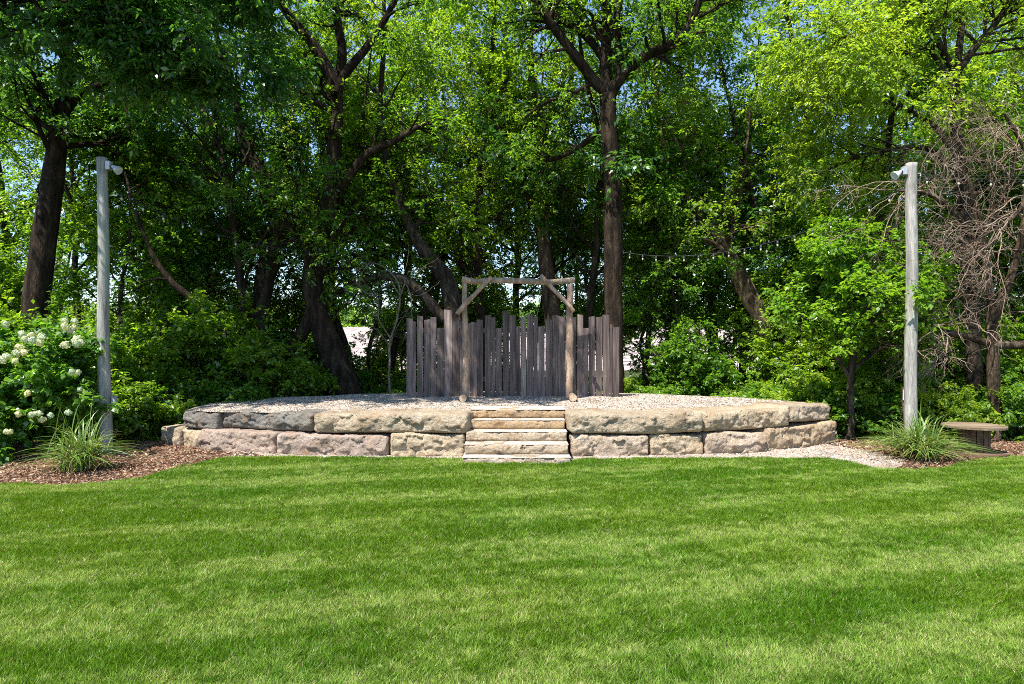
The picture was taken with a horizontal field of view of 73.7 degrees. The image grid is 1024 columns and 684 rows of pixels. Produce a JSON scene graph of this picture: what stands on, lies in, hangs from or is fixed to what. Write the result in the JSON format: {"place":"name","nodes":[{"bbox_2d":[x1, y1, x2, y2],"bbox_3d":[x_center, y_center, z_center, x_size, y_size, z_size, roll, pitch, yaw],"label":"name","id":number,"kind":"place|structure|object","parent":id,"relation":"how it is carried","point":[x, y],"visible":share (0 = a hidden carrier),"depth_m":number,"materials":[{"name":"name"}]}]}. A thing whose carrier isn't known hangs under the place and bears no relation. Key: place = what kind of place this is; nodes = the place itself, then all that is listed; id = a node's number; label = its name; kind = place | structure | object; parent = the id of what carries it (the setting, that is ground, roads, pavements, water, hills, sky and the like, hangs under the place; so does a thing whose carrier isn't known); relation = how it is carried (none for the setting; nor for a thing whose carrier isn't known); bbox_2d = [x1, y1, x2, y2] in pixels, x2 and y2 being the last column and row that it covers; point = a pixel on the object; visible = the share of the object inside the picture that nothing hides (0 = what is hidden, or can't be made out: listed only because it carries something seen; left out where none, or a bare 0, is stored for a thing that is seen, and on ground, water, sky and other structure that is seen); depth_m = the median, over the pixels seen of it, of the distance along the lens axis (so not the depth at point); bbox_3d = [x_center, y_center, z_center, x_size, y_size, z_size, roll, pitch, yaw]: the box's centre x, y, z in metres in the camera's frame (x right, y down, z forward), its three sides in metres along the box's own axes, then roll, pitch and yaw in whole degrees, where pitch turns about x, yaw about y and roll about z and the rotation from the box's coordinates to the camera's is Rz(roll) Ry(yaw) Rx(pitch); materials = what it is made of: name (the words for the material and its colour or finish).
{"place":"outdoors","nodes":[
{"label":"outdoors","id":0,"kind":"place"},
{"bbox_2d":[50,370,859,438],"bbox_3d":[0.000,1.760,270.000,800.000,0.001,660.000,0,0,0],"label":"ground","id":1,"kind":"structure","parent":0,"point":[626,374],"depth_m":36.97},
{"bbox_2d":[0,172,90,330],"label":"understory tree","id":2,"kind":"object","parent":1,"relation":"on","point":[8,277],"visible":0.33,"depth_m":15.45,"materials":[{"name":"green plant"}]},
{"bbox_2d":[0,3,96,313],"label":"woodland tree","id":3,"kind":"object","parent":1,"relation":"on","point":[2,227],"visible":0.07,"depth_m":17.97,"materials":[{"name":"green plant"}]},
{"bbox_2d":[0,10,183,335],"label":"woodland tree","id":4,"kind":"object","parent":1,"relation":"on","point":[75,193],"visible":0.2,"depth_m":15.26,"materials":[{"name":"green plant"}]},
{"bbox_2d":[0,0,192,334],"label":"broadleaf tree","id":5,"kind":"object","parent":1,"relation":"on","point":[40,267],"visible":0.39,"depth_m":13.02,"materials":[{"name":"green plant"}]},
{"bbox_2d":[16,46,221,346],"bbox_3d":[-8.464,-2.706,14.739,4.114,8.940,4.179,0,0,-20],"label":"understory tree","id":6,"kind":"object","parent":1,"relation":"on","point":[81,223],"visible":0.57,"depth_m":14.52,"materials":[{"name":"green plant"}]},
{"bbox_2d":[62,321,185,442],"bbox_3d":[-7.083,0.704,12.709,2.266,2.208,3.194,0,0,-8],"label":"understory shrub","id":7,"kind":"object","parent":1,"relation":"on","point":[127,380],"visible":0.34,"depth_m":11.80,"materials":[{"name":"green plant"}]},
{"bbox_2d":[61,0,243,322],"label":"woodland tree","id":8,"kind":"object","parent":1,"relation":"on","point":[124,197],"visible":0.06,"depth_m":17.02,"materials":[{"name":"green plant"}]},
{"bbox_2d":[111,340,210,441],"bbox_3d":[-6.061,0.879,12.441,1.726,1.840,2.434,0,0,39],"label":"understory shrub","id":9,"kind":"object","parent":1,"relation":"on","point":[178,407],"visible":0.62,"depth_m":12.01,"materials":[{"name":"green plant"}]},
{"bbox_2d":[0,0,323,117],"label":"broadleaf tree","id":10,"kind":"object","parent":1,"relation":"on","point":[137,34],"visible":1,"depth_m":10.21,"materials":[{"name":"green plant"}]},
{"bbox_2d":[82,221,253,333],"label":"understory tree","id":11,"kind":"object","parent":1,"relation":"on","point":[140,293],"visible":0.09,"depth_m":16.96,"materials":[{"name":"green plant"}]},
{"bbox_2d":[110,287,266,393],"bbox_3d":[-6.268,0.377,13.357,3.053,2.883,2.860,0,0,-16],"label":"understory shrub","id":12,"kind":"object","parent":1,"relation":"on","point":[196,326],"visible":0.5,"depth_m":12.94,"materials":[{"name":"green plant"}]},
{"bbox_2d":[111,25,285,321],"bbox_3d":[-8.096,-3.910,17.939,4.762,11.828,4.719,-10,-12,15],"label":"woodland tree","id":13,"kind":"object","parent":1,"relation":"on","point":[211,281],"visible":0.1,"depth_m":17.18,"materials":[{"name":"green plant"}]},
{"bbox_2d":[128,166,271,366],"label":"understory tree","id":14,"kind":"object","parent":1,"relation":"on","point":[198,252],"visible":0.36,"depth_m":15.26,"materials":[{"name":"green plant"}]},
{"bbox_2d":[47,0,358,336],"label":"woodland tree","id":15,"kind":"object","parent":1,"relation":"on","point":[130,117],"visible":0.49,"depth_m":14.60,"materials":[{"name":"green plant"}]},
{"bbox_2d":[151,357,284,423],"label":"understory shrub","id":16,"kind":"object","parent":1,"relation":"on","point":[240,392],"visible":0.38,"depth_m":12.46,"materials":[{"name":"green plant"}]},
{"bbox_2d":[131,289,309,381],"bbox_3d":[-6.145,0.376,14.154,3.955,2.901,2.805,0,0,-21],"label":"understory shrub","id":17,"kind":"object","parent":1,"relation":"on","point":[247,325],"visible":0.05,"depth_m":13.79,"materials":[{"name":"green plant"}]},
{"bbox_2d":[198,428,288,453],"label":"limestone block","id":18,"kind":"structure","parent":1,"relation":"on","point":[250,440],"depth_m":10.60,"materials":[{"name":"stone"}]},
{"bbox_2d":[223,409,326,430],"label":"limestone block","id":19,"kind":"structure","parent":18,"relation":"on","point":[302,420],"depth_m":10.67,"materials":[{"name":"stone"}]},
{"bbox_2d":[174,0,329,344],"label":"broadleaf tree","id":20,"kind":"object","parent":1,"relation":"on","point":[264,280],"visible":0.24,"depth_m":15.90,"materials":[{"name":"green plant"}]},
{"bbox_2d":[196,324,337,398],"bbox_3d":[-4.883,0.724,13.446,2.442,2.154,2.288,0,0,33],"label":"understory shrub","id":21,"kind":"object","parent":1,"relation":"on","point":[250,357],"visible":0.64,"depth_m":13.05,"materials":[{"name":"green plant"}]},
{"bbox_2d":[110,0,472,395],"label":"broadleaf tree","id":22,"kind":"object","parent":1,"relation":"on","point":[317,322],"visible":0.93,"depth_m":13.96,"materials":[{"name":"green plant"}]},
{"bbox_2d":[249,218,348,350],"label":"understory tree","id":23,"kind":"object","parent":1,"relation":"on","point":[281,314],"visible":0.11,"depth_m":17.64,"materials":[{"name":"green plant"}]},
{"bbox_2d":[215,0,402,365],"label":"woodland tree","id":24,"kind":"object","parent":1,"relation":"on","point":[340,330],"visible":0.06,"depth_m":18.25,"materials":[{"name":"green plant"}]},
{"bbox_2d":[243,37,404,326],"bbox_3d":[-5.120,-3.534,18.931,4.540,10.650,5.033,0,0,-2],"label":"woodland tree","id":25,"kind":"object","parent":1,"relation":"on","point":[300,294],"visible":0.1,"depth_m":17.87,"materials":[{"name":"green plant"}]},
{"bbox_2d":[261,0,423,296],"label":"woodland tree","id":26,"kind":"object","parent":1,"relation":"on","point":[364,104],"visible":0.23,"depth_m":16.28,"materials":[{"name":"green plant"}]},
{"bbox_2d":[298,29,442,391],"bbox_3d":[-3.513,-3.099,17.620,3.988,9.727,3.926,0,0,33],"label":"understory tree","id":27,"kind":"object","parent":1,"relation":"on","point":[367,349],"visible":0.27,"depth_m":16.99,"materials":[{"name":"green plant"}]},
{"bbox_2d":[296,0,478,391],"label":"broadleaf tree","id":28,"kind":"object","parent":1,"relation":"on","point":[442,273],"visible":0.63,"depth_m":15.26,"materials":[{"name":"green plant"}]},
{"bbox_2d":[314,0,504,375],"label":"woodland tree","id":29,"kind":"object","parent":1,"relation":"on","point":[393,351],"visible":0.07,"depth_m":18.72,"materials":[{"name":"green plant"}]},
{"bbox_2d":[346,0,549,376],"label":"woodland tree","id":30,"kind":"object","parent":1,"relation":"on","point":[436,83],"visible":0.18,"depth_m":18.40,"materials":[{"name":"green plant"}]},
{"bbox_2d":[348,0,548,380],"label":"woodland tree","id":31,"kind":"object","parent":1,"relation":"on","point":[420,196],"visible":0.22,"depth_m":17.60,"materials":[{"name":"green plant"}]},
{"bbox_2d":[373,1,534,390],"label":"woodland tree","id":32,"kind":"object","parent":1,"relation":"on","point":[457,235],"visible":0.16,"depth_m":18.95,"materials":[{"name":"green plant"}]},
{"bbox_2d":[395,249,522,382],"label":"understory tree","id":33,"kind":"object","parent":1,"relation":"on","point":[493,312],"visible":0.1,"depth_m":19.12,"materials":[{"name":"green plant"}]},
{"bbox_2d":[405,82,542,367],"bbox_3d":[-1.225,-2.681,19.000,4.551,8.930,4.388,0,0,38],"label":"woodland tree","id":34,"kind":"object","parent":1,"relation":"on","point":[532,293],"visible":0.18,"depth_m":18.74,"materials":[{"name":"green plant"}]},
{"bbox_2d":[412,0,580,390],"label":"woodland tree","id":35,"kind":"object","parent":1,"relation":"on","point":[481,210],"visible":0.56,"depth_m":16.31,"materials":[{"name":"green plant"}]},
{"bbox_2d":[438,0,588,371],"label":"woodland tree","id":36,"kind":"object","parent":1,"relation":"on","point":[534,274],"visible":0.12,"depth_m":19.41,"materials":[{"name":"green plant"}]},
{"bbox_2d":[434,0,599,391],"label":"broadleaf tree","id":37,"kind":"object","parent":1,"relation":"on","point":[551,303],"visible":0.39,"depth_m":16.59,"materials":[{"name":"green plant"}]},
{"bbox_2d":[188,391,902,463],"bbox_3d":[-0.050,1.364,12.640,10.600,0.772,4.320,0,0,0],"label":"gravel","id":38,"kind":"structure","parent":1,"relation":"on","point":[568,406],"depth_m":11.76,"materials":[{"name":"grey gravel"}]},
{"bbox_2d":[407,310,618,396],"bbox_3d":[0.015,0.245,12.582,3.912,1.687,0.087,0,0,0],"label":"board fence","id":39,"kind":"object","parent":38,"relation":"on","point":[550,365],"visible":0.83,"depth_m":12.55,"materials":[{"name":"grey wood"}]},
{"bbox_2d":[455,274,576,401],"bbox_3d":[0.066,-0.079,12.041,2.110,2.222,0.622,0,0,0],"label":"log arbor","id":40,"kind":"object","parent":38,"relation":"on","point":[570,310],"visible":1,"depth_m":11.99,"materials":[{"name":"brown wood"}]},
{"bbox_2d":[457,1,638,386],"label":"woodland tree","id":41,"kind":"object","parent":1,"relation":"on","point":[556,270],"visible":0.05,"depth_m":20.79,"materials":[{"name":"green plant"}]},
{"bbox_2d":[442,0,703,391],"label":"woodland tree","id":42,"kind":"object","parent":1,"relation":"on","point":[623,168],"visible":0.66,"depth_m":15.33,"materials":[{"name":"green plant"}]},
{"bbox_2d":[513,144,643,366],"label":"understory tree","id":43,"kind":"object","parent":1,"relation":"on","point":[581,309],"visible":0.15,"depth_m":20.58,"materials":[{"name":"green plant"}]},
{"bbox_2d":[484,0,786,392],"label":"broadleaf tree","id":44,"kind":"object","parent":1,"relation":"on","point":[605,87],"visible":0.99,"depth_m":14.01,"materials":[{"name":"green plant"}]},
{"bbox_2d":[586,177,708,378],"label":"understory tree","id":45,"kind":"object","parent":1,"relation":"on","point":[634,326],"visible":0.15,"depth_m":19.41,"materials":[{"name":"green plant"}]},
{"bbox_2d":[575,0,741,385],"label":"woodland tree","id":46,"kind":"object","parent":1,"relation":"on","point":[644,365],"visible":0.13,"depth_m":16.62,"materials":[{"name":"green plant"}]},
{"bbox_2d":[599,101,755,391],"bbox_3d":[3.829,-1.846,15.762,3.491,7.215,3.546,0,0,24],"label":"understory tree","id":47,"kind":"object","parent":1,"relation":"on","point":[669,186],"visible":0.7,"depth_m":15.25,"materials":[{"name":"green plant"}]},
{"bbox_2d":[579,0,788,381],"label":"broadleaf tree","id":48,"kind":"object","parent":1,"relation":"on","point":[746,289],"visible":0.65,"depth_m":15.12,"materials":[{"name":"green plant"}]},
{"bbox_2d":[630,320,744,395],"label":"understory shrub","id":49,"kind":"object","parent":1,"relation":"on","point":[684,366],"visible":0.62,"depth_m":14.47,"materials":[{"name":"green plant"}]},
{"bbox_2d":[623,0,781,351],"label":"woodland tree","id":50,"kind":"object","parent":1,"relation":"on","point":[746,262],"visible":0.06,"depth_m":17.56,"materials":[{"name":"green plant"}]},
{"bbox_2d":[659,0,822,374],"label":"woodland tree","id":51,"kind":"object","parent":1,"relation":"on","point":[783,24],"visible":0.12,"depth_m":18.84,"materials":[{"name":"green plant"}]},
{"bbox_2d":[644,0,860,331],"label":"woodland tree","id":52,"kind":"object","parent":1,"relation":"on","point":[755,204],"visible":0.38,"depth_m":16.51,"materials":[{"name":"green plant"}]},
{"bbox_2d":[674,0,877,235],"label":"woodland tree","id":53,"kind":"object","parent":1,"relation":"on","point":[759,24],"visible":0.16,"depth_m":17.60,"materials":[{"name":"green plant"}]},
{"bbox_2d":[693,211,876,386],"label":"understory tree","id":54,"kind":"object","parent":1,"relation":"on","point":[746,324],"visible":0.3,"depth_m":15.62,"materials":[{"name":"green plant"}]},
{"bbox_2d":[760,368,846,419],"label":"understory shrub","id":55,"kind":"object","parent":1,"relation":"on","point":[810,377],"visible":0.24,"depth_m":12.71,"materials":[{"name":"green plant"}]},
{"bbox_2d":[750,303,859,388],"bbox_3d":[6.480,0.468,15.240,2.687,2.691,2.517,0,0,-14],"label":"understory shrub","id":56,"kind":"object","parent":1,"relation":"on","point":[792,343],"visible":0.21,"depth_m":14.70,"materials":[{"name":"green plant"}]},
{"bbox_2d":[751,286,870,387],"bbox_3d":[7.046,0.302,14.654,3.650,3.058,2.589,0,0,-23],"label":"understory shrub","id":57,"kind":"object","parent":1,"relation":"on","point":[821,362],"visible":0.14,"depth_m":14.30,"materials":[{"name":"green plant"}]},
{"bbox_2d":[782,378,928,439],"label":"understory shrub","id":58,"kind":"object","parent":1,"relation":"on","point":[842,416],"visible":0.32,"depth_m":12.01,"materials":[{"name":"green plant"}]},
{"bbox_2d":[758,211,959,440],"bbox_3d":[6.162,-0.344,11.822,3.125,4.294,2.871,0,0,-38],"label":"maple sapling","id":59,"kind":"object","parent":1,"relation":"on","point":[849,266],"visible":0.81,"depth_m":11.59,"materials":[{"name":"green plant"}]},
{"bbox_2d":[758,145,962,381],"bbox_3d":[7.485,-1.188,15.159,4.035,6.989,4.409,0,0,2],"label":"understory tree","id":60,"kind":"object","parent":1,"relation":"on","point":[798,264],"visible":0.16,"depth_m":14.93,"materials":[{"name":"green plant"}]},
{"bbox_2d":[735,0,1023,394],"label":"locust tree","id":61,"kind":"object","parent":1,"relation":"on","point":[868,89],"visible":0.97,"depth_m":12.36,"materials":[{"name":"green plant"}]},
{"bbox_2d":[822,366,949,436],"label":"understory shrub","id":62,"kind":"object","parent":1,"relation":"on","point":[884,400],"visible":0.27,"depth_m":11.94,"materials":[{"name":"green plant"}]},
{"bbox_2d":[830,367,947,442],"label":"understory shrub","id":63,"kind":"object","parent":1,"relation":"on","point":[866,397],"visible":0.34,"depth_m":12.04,"materials":[{"name":"green plant"}]},
{"bbox_2d":[827,310,970,392],"bbox_3d":[7.367,0.593,13.245,2.687,2.429,2.517,0,0,-7],"label":"understory shrub","id":64,"kind":"object","parent":1,"relation":"on","point":[879,362],"visible":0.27,"depth_m":12.75,"materials":[{"name":"green plant"}]},
{"bbox_2d":[800,0,1009,337],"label":"woodland tree","id":65,"kind":"object","parent":1,"relation":"on","point":[932,66],"visible":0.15,"depth_m":14.62,"materials":[{"name":"green plant"}]},
{"bbox_2d":[798,54,1023,439],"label":"dead tree","id":66,"kind":"object","parent":1,"relation":"on","point":[993,313],"visible":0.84,"depth_m":11.63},
{"bbox_2d":[888,367,975,440],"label":"understory shrub","id":67,"kind":"object","parent":1,"relation":"on","point":[932,394],"visible":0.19,"depth_m":12.04,"materials":[{"name":"green plant"}]},
{"bbox_2d":[857,165,1008,362],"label":"understory tree","id":68,"kind":"object","parent":1,"relation":"on","point":[958,260],"visible":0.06,"depth_m":15.06,"materials":[{"name":"green plant"}]},
{"bbox_2d":[886,1,1023,337],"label":"woodland tree","id":69,"kind":"object","parent":1,"relation":"on","point":[1018,43],"visible":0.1,"depth_m":16.38,"materials":[{"name":"green plant"}]},
{"bbox_2d":[886,303,1023,388],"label":"understory shrub","id":70,"kind":"object","parent":1,"relation":"on","point":[960,376],"visible":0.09,"depth_m":13.46,"materials":[{"name":"green plant"}]},
{"bbox_2d":[930,386,1007,440],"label":"understory shrub","id":71,"kind":"object","parent":1,"relation":"on","point":[967,415],"visible":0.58,"depth_m":11.76,"materials":[{"name":"green plant"}]},
{"bbox_2d":[921,38,1023,340],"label":"understory tree","id":72,"kind":"object","parent":1,"relation":"on","point":[999,147],"visible":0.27,"depth_m":14.97,"materials":[{"name":"green plant"}]},
{"bbox_2d":[957,355,1023,442],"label":"understory shrub","id":73,"kind":"object","parent":1,"relation":"on","point":[1011,396],"visible":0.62,"depth_m":11.85,"materials":[{"name":"green plant"}]},
{"bbox_2d":[976,103,1023,340],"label":"understory tree","id":74,"kind":"object","parent":1,"relation":"on","point":[1012,302],"visible":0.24,"depth_m":14.80,"materials":[{"name":"green plant"}]},
{"bbox_2d":[73,327,889,369],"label":"field","id":75,"kind":"structure","parent":0,"point":[349,331],"depth_m":67.46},
{"bbox_2d":[0,454,1023,683],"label":"lawn","id":76,"kind":"structure","parent":0,"point":[98,633],"depth_m":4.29,"materials":[{"name":"plant"}]},
{"bbox_2d":[0,435,1023,484],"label":"mulch bed","id":77,"kind":"object","parent":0,"point":[166,460],"visible":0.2,"depth_m":9.80,"materials":[{"name":"brown wood"}]},
{"bbox_2d":[0,315,124,465],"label":"viburnum shrub","id":78,"kind":"object","parent":77,"relation":"on","point":[60,376],"visible":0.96,"depth_m":10.02,"materials":[{"name":"green plant"}]},
{"bbox_2d":[1,397,147,472],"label":"ornamental grass","id":79,"kind":"object","parent":77,"relation":"on","point":[83,454],"depth_m":8.99,"materials":[{"name":"green plant"}]},
{"bbox_2d":[96,156,122,452],"bbox_3d":[-6.250,-0.509,10.615,0.406,4.720,0.196,0,0,6],"label":"lamp pole","id":80,"kind":"object","parent":77,"relation":"on","point":[104,165],"visible":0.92,"depth_m":10.56,"materials":[{"name":"grey wood"}]},
{"bbox_2d":[890,162,920,437],"bbox_3d":[6.269,-0.498,10.856,0.498,4.699,0.196,0,0,-9],"label":"lamp pole","id":81,"kind":"object","parent":77,"relation":"on","point":[910,330],"visible":0.82,"depth_m":10.80,"materials":[{"name":"grey wood"}]},
{"bbox_2d":[846,404,997,462],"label":"ornamental grass","id":82,"kind":"object","parent":77,"relation":"on","point":[919,443],"depth_m":9.93,"materials":[{"name":"green plant"}]},
{"bbox_2d":[941,422,1009,457],"bbox_3d":[7.060,1.489,10.432,0.890,0.442,0.890,0,0,0],"label":"bench","id":83,"kind":"object","parent":77,"relation":"on","point":[978,433],"visible":0.8,"depth_m":10.25,"materials":[{"name":"brown wood"}]},
{"bbox_2d":[0,0,1023,326],"label":"sky","id":84,"kind":"structure","parent":0,"point":[745,21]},
{"bbox_2d":[219,440,903,467],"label":"gravel path","id":85,"kind":"structure","parent":0,"point":[819,450],"depth_m":10.20,"materials":[{"name":"beige gravel"}]},
{"bbox_2d":[277,431,391,455],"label":"limestone block","id":86,"kind":"structure","parent":85,"relation":"on","point":[323,443],"depth_m":10.27,"materials":[{"name":"stone"}]},
{"bbox_2d":[314,408,472,432],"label":"limestone block","id":87,"kind":"structure","parent":86,"relation":"on","point":[430,420],"depth_m":10.27,"materials":[{"name":"stone"}]},
{"bbox_2d":[390,432,465,456],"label":"limestone block","id":88,"kind":"structure","parent":85,"relation":"on","point":[427,444],"depth_m":10.20,"materials":[{"name":"stone"}]},
{"bbox_2d":[462,452,570,462],"bbox_3d":[0.065,1.711,9.907,1.530,0.199,0.654,0,0,0],"label":"stone step","id":89,"kind":"object","parent":85,"relation":"on","point":[507,458],"visible":0.44,"depth_m":9.62,"materials":[{"name":"beige stone"}]},
{"bbox_2d":[464,440,568,453],"bbox_3d":[0.065,1.555,10.157,1.510,0.160,0.673,0,0,0],"label":"stone step","id":90,"kind":"object","parent":89,"relation":"on","point":[516,447],"visible":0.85,"depth_m":9.87,"materials":[{"name":"beige stone"}]},
{"bbox_2d":[466,428,566,440],"bbox_3d":[0.065,1.411,10.476,1.520,0.163,0.656,0,0,0],"label":"stone step","id":91,"kind":"object","parent":90,"relation":"on","point":[516,434],"visible":0.77,"depth_m":10.18,"materials":[{"name":"beige stone"}]},
{"bbox_2d":[470,418,564,428],"bbox_3d":[0.075,1.268,10.758,1.480,0.157,0.652,0,0,0],"label":"stone step","id":92,"kind":"object","parent":91,"relation":"on","point":[517,423],"visible":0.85,"depth_m":10.46,"materials":[{"name":"beige stone"}]},
{"bbox_2d":[470,406,564,417],"bbox_3d":[0.092,1.134,11.034,1.495,0.149,0.660,0,0,0],"label":"stone step","id":93,"kind":"object","parent":92,"relation":"on","point":[518,411],"visible":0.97,"depth_m":10.75,"materials":[{"name":"beige stone"}]},
{"bbox_2d":[567,431,647,455],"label":"limestone block","id":94,"kind":"structure","parent":85,"relation":"on","point":[600,444],"depth_m":10.17,"materials":[{"name":"stone"}]},
{"bbox_2d":[564,407,702,433],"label":"limestone block","id":95,"kind":"structure","parent":94,"relation":"on","point":[642,421],"depth_m":10.21,"materials":[{"name":"stone"}]},
{"bbox_2d":[645,432,702,454],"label":"limestone block","id":96,"kind":"structure","parent":85,"relation":"on","point":[681,443],"depth_m":10.27,"materials":[{"name":"stone"}]},
{"bbox_2d":[695,429,766,453],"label":"limestone block","id":97,"kind":"structure","parent":85,"relation":"on","point":[739,441],"depth_m":10.44,"materials":[{"name":"stone"}]},
{"bbox_2d":[690,404,788,431],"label":"limestone block","id":98,"kind":"structure","parent":97,"relation":"on","point":[726,418],"depth_m":10.66,"materials":[{"name":"stone"}]},
{"bbox_2d":[746,420,836,450],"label":"limestone block","id":99,"kind":"structure","parent":85,"relation":"on","point":[801,434],"depth_m":11.08,"materials":[{"name":"stone"}]},
{"bbox_2d":[752,401,829,421],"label":"limestone block","id":100,"kind":"structure","parent":99,"relation":"on","point":[802,412],"depth_m":11.32,"materials":[{"name":"stone"}]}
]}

